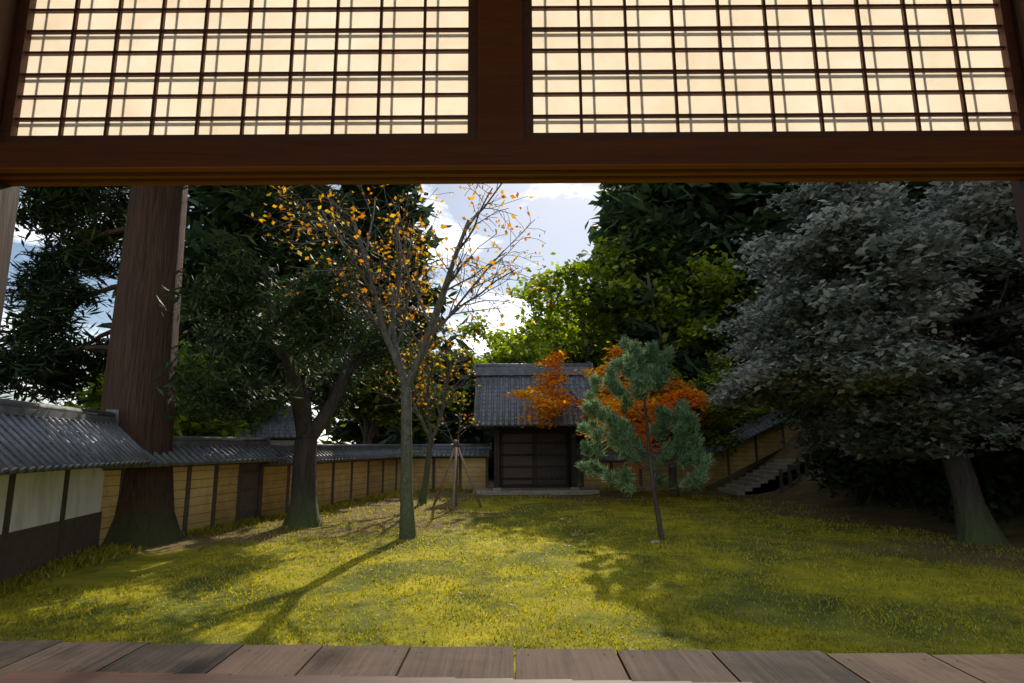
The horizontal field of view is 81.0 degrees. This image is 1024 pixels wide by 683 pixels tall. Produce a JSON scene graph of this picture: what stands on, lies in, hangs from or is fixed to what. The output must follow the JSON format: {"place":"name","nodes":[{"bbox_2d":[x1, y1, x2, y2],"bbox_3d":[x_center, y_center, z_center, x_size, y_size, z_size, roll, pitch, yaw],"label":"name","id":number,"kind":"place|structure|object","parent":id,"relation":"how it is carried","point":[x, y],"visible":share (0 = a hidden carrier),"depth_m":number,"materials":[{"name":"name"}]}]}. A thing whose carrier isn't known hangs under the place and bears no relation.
{"place":"outdoors","nodes":[
{"label":"outdoors","id":0,"kind":"place"},
{"bbox_2d":[0,183,620,443],"label":"sky","id":1,"kind":"structure","parent":0,"point":[563,211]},
{"bbox_2d":[0,406,1023,678],"bbox_3d":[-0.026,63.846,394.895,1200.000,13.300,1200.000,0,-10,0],"label":"ground","id":2,"kind":"structure","parent":0,"point":[174,554],"depth_m":10.51,"materials":[{"name":"green plant"}]},
{"bbox_2d":[0,398,154,584],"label":"plaster wall","id":3,"kind":"structure","parent":2,"relation":"on","point":[54,459],"depth_m":11.39,"materials":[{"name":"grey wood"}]},
{"bbox_2d":[62,342,251,436],"bbox_3d":[-12.548,3.233,21.287,6.171,6.551,7.454,0,-10,0],"label":"broadleaf","id":4,"kind":"object","parent":2,"relation":"on","point":[93,402],"visible":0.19,"depth_m":20.76,"materials":[{"name":"green plant"}]},
{"bbox_2d":[0,185,358,548],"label":"tree","id":5,"kind":"object","parent":2,"relation":"on","point":[44,289],"depth_m":15.70,"materials":[{"name":"brown plant"}]},
{"bbox_2d":[83,185,389,413],"bbox_3d":[-14.066,-4.355,32.063,14.774,25.269,13.546,0,-10,0],"label":"conifer","id":6,"kind":"object","parent":2,"relation":"on","point":[222,210],"depth_m":29.32,"materials":[{"name":"green plant"}]},
{"bbox_2d":[189,349,288,435],"bbox_3d":[-13.738,3.931,27.218,7.327,7.121,7.536,0,-10,0],"label":"broadleaf","id":7,"kind":"object","parent":2,"relation":"on","point":[256,426],"depth_m":26.80,"materials":[{"name":"green plant"}]},
{"bbox_2d":[99,436,416,543],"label":"board wall","id":8,"kind":"structure","parent":2,"relation":"on","point":[218,479],"depth_m":18.50,"materials":[{"name":"brown wood"}]},
{"bbox_2d":[236,405,295,443],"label":"building","id":9,"kind":"structure","parent":2,"relation":"on","point":[277,428],"depth_m":26.96,"materials":[{"name":"tile"}]},
{"bbox_2d":[148,224,423,527],"bbox_3d":[-6.092,1.572,18.239,6.357,8.114,11.015,0,-10,0],"label":"tree","id":10,"kind":"object","parent":2,"relation":"on","point":[310,302],"depth_m":15.55,"materials":[{"name":"green plant"}]},
{"bbox_2d":[317,407,415,443],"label":"tree","id":11,"kind":"object","parent":2,"relation":"on","point":[350,431],"depth_m":46.68,"materials":[{"name":"green plant"}]},
{"bbox_2d":[312,338,470,443],"bbox_3d":[-7.544,4.335,35.569,10.126,9.170,9.154,0,-10,0],"label":"broadleaf","id":12,"kind":"object","parent":2,"relation":"on","point":[369,401],"depth_m":33.89,"materials":[{"name":"green plant"}]},
{"bbox_2d":[318,184,472,443],"bbox_3d":[-8.878,-2.095,38.597,12.741,22.977,11.591,0,-10,0],"label":"conifer","id":13,"kind":"object","parent":2,"relation":"on","point":[392,191],"depth_m":38.18,"materials":[{"name":"plant"}]},
{"bbox_2d":[244,184,552,538],"bbox_3d":[-2.671,0.100,15.936,7.768,10.189,8.689,0,-10,0],"label":"cherry","id":14,"kind":"object","parent":2,"relation":"on","point":[407,528],"depth_m":15.31,"materials":[{"name":"plant"}]},
{"bbox_2d":[358,312,482,504],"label":"tree","id":15,"kind":"object","parent":2,"relation":"on","point":[424,488],"depth_m":24.10,"materials":[{"name":"green plant"}]},
{"bbox_2d":[378,351,493,477],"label":"tree","id":16,"kind":"object","parent":2,"relation":"on","point":[471,436],"depth_m":41.30,"materials":[{"name":"green plant"}]},
{"bbox_2d":[424,396,479,507],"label":"sapling","id":17,"kind":"object","parent":2,"relation":"on","point":[458,436],"depth_m":22.59,"materials":[{"name":"brown plant"}]},
{"bbox_2d":[433,439,481,510],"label":"tree support stakes","id":18,"kind":"object","parent":2,"relation":"on","point":[455,449],"visible":0.85,"depth_m":22.67,"materials":[{"name":"brown wood"}]},
{"bbox_2d":[0,0,1023,682],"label":"temple frame","id":19,"kind":"object","parent":2,"relation":"on","point":[230,92],"visible":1,"depth_m":2.12,"materials":[{"name":"brown wood"}]},
{"bbox_2d":[0,641,1023,682],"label":"floor","id":20,"kind":"structure","parent":19,"relation":"on","point":[700,665],"depth_m":2.24,"materials":[{"name":"brown wood"}]},
{"bbox_2d":[0,487,1023,676],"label":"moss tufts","id":21,"kind":"object","parent":2,"relation":"on","point":[95,555],"visible":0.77,"depth_m":10.04,"materials":[{"name":"green plant"}]},
{"bbox_2d":[447,296,588,403],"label":"broadleaf","id":22,"kind":"object","parent":2,"relation":"on","point":[497,338],"depth_m":41.82,"materials":[{"name":"green plant"}]},
{"bbox_2d":[42,491,1016,649],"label":"fallen leaves","id":23,"kind":"object","parent":2,"relation":"on","point":[428,624],"visible":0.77,"depth_m":13.19,"materials":[{"name":"orange plant"}]},
{"bbox_2d":[472,363,599,494],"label":"temple gate","id":24,"kind":"structure","parent":2,"relation":"on","point":[497,411],"depth_m":30.66,"materials":[{"name":"grey tile"}]},
{"bbox_2d":[485,339,606,474],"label":"tree","id":25,"kind":"object","parent":2,"relation":"on","point":[580,438],"visible":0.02,"depth_m":41.40,"materials":[{"name":"plant"}]},
{"bbox_2d":[505,252,663,447],"bbox_3d":[5.048,2.031,37.003,11.803,13.741,12.013,0,-10,0],"label":"broadleaf","id":26,"kind":"object","parent":2,"relation":"on","point":[570,339],"depth_m":35.67,"materials":[{"name":"green plant"}]},
{"bbox_2d":[562,298,637,438],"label":"tree","id":27,"kind":"object","parent":2,"relation":"on","point":[574,317],"visible":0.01,"depth_m":51.45,"materials":[{"name":"green plant"}]},
{"bbox_2d":[505,339,719,498],"bbox_3d":[4.467,3.209,25.606,9.670,7.259,10.408,0,-10,0],"label":"maple","id":28,"kind":"object","parent":2,"relation":"on","point":[552,403],"depth_m":26.07,"materials":[{"name":"orange plant"}]},
{"bbox_2d":[412,408,822,494],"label":"garden wall","id":29,"kind":"structure","parent":2,"relation":"on","point":[763,439],"depth_m":30.86,"materials":[{"name":"brown wood"}]},
{"bbox_2d":[592,359,698,540],"bbox_3d":[3.339,2.483,14.926,2.961,4.962,4.208,0,-10,0],"label":"small pine wood","id":30,"kind":"object","parent":2,"relation":"on","point":[653,489],"visible":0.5,"depth_m":14.71,"materials":[{"name":"brown plant"}]},
{"bbox_2d":[575,335,716,495],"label":"pine needles","id":31,"kind":"object","parent":30,"relation":"attached to","point":[655,373],"visible":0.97,"depth_m":14.85,"materials":[{"name":"green plant"}]},
{"bbox_2d":[570,183,743,447],"bbox_3d":[8.988,-3.617,38.138,11.813,24.789,13.369,0,-10,0],"label":"conifer","id":32,"kind":"object","parent":2,"relation":"on","point":[641,214],"depth_m":36.17,"materials":[{"name":"green plant"}]},
{"bbox_2d":[569,226,768,435],"bbox_3d":[9.433,0.778,35.684,12.519,15.862,11.819,0,-10,0],"label":"broadleaf","id":33,"kind":"object","parent":2,"relation":"on","point":[719,282],"depth_m":33.63,"materials":[{"name":"green plant"}]},
{"bbox_2d":[576,348,774,493],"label":"green maple","id":34,"kind":"object","parent":2,"relation":"on","point":[716,425],"depth_m":26.13,"materials":[{"name":"plant"}]},
{"bbox_2d":[606,183,773,447],"bbox_3d":[11.928,-5.396,39.832,12.960,27.937,13.717,0,-10,0],"label":"conifer","id":35,"kind":"object","parent":2,"relation":"on","point":[688,235],"depth_m":35.95,"materials":[{"name":"green plant"}]},
{"bbox_2d":[636,182,803,418],"bbox_3d":[14.239,-7.387,38.031,13.252,27.351,12.483,0,-10,0],"label":"conifer","id":36,"kind":"object","parent":2,"relation":"on","point":[741,194],"depth_m":34.72,"materials":[{"name":"green plant"}]},
{"bbox_2d":[723,182,811,292],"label":"tree","id":37,"kind":"object","parent":2,"relation":"on","point":[781,225],"depth_m":33.00,"materials":[{"name":"green plant"}]},
{"bbox_2d":[693,181,1023,544],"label":"tree","id":38,"kind":"object","parent":2,"relation":"on","point":[849,228],"depth_m":13.57,"materials":[{"name":"green plant"}]},
{"bbox_2d":[793,182,926,262],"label":"tree","id":39,"kind":"object","parent":2,"relation":"on","point":[909,187],"depth_m":22.14,"materials":[{"name":"green plant"}]},
{"bbox_2d":[766,353,1023,523],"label":"undergrowth","id":40,"kind":"object","parent":2,"relation":"on","point":[998,470],"depth_m":17.26,"materials":[{"name":"green plant"}]},
{"bbox_2d":[889,181,1022,381],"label":"tree","id":41,"kind":"object","parent":2,"relation":"on","point":[914,195],"depth_m":19.54,"materials":[{"name":"green plant"}]}
]}

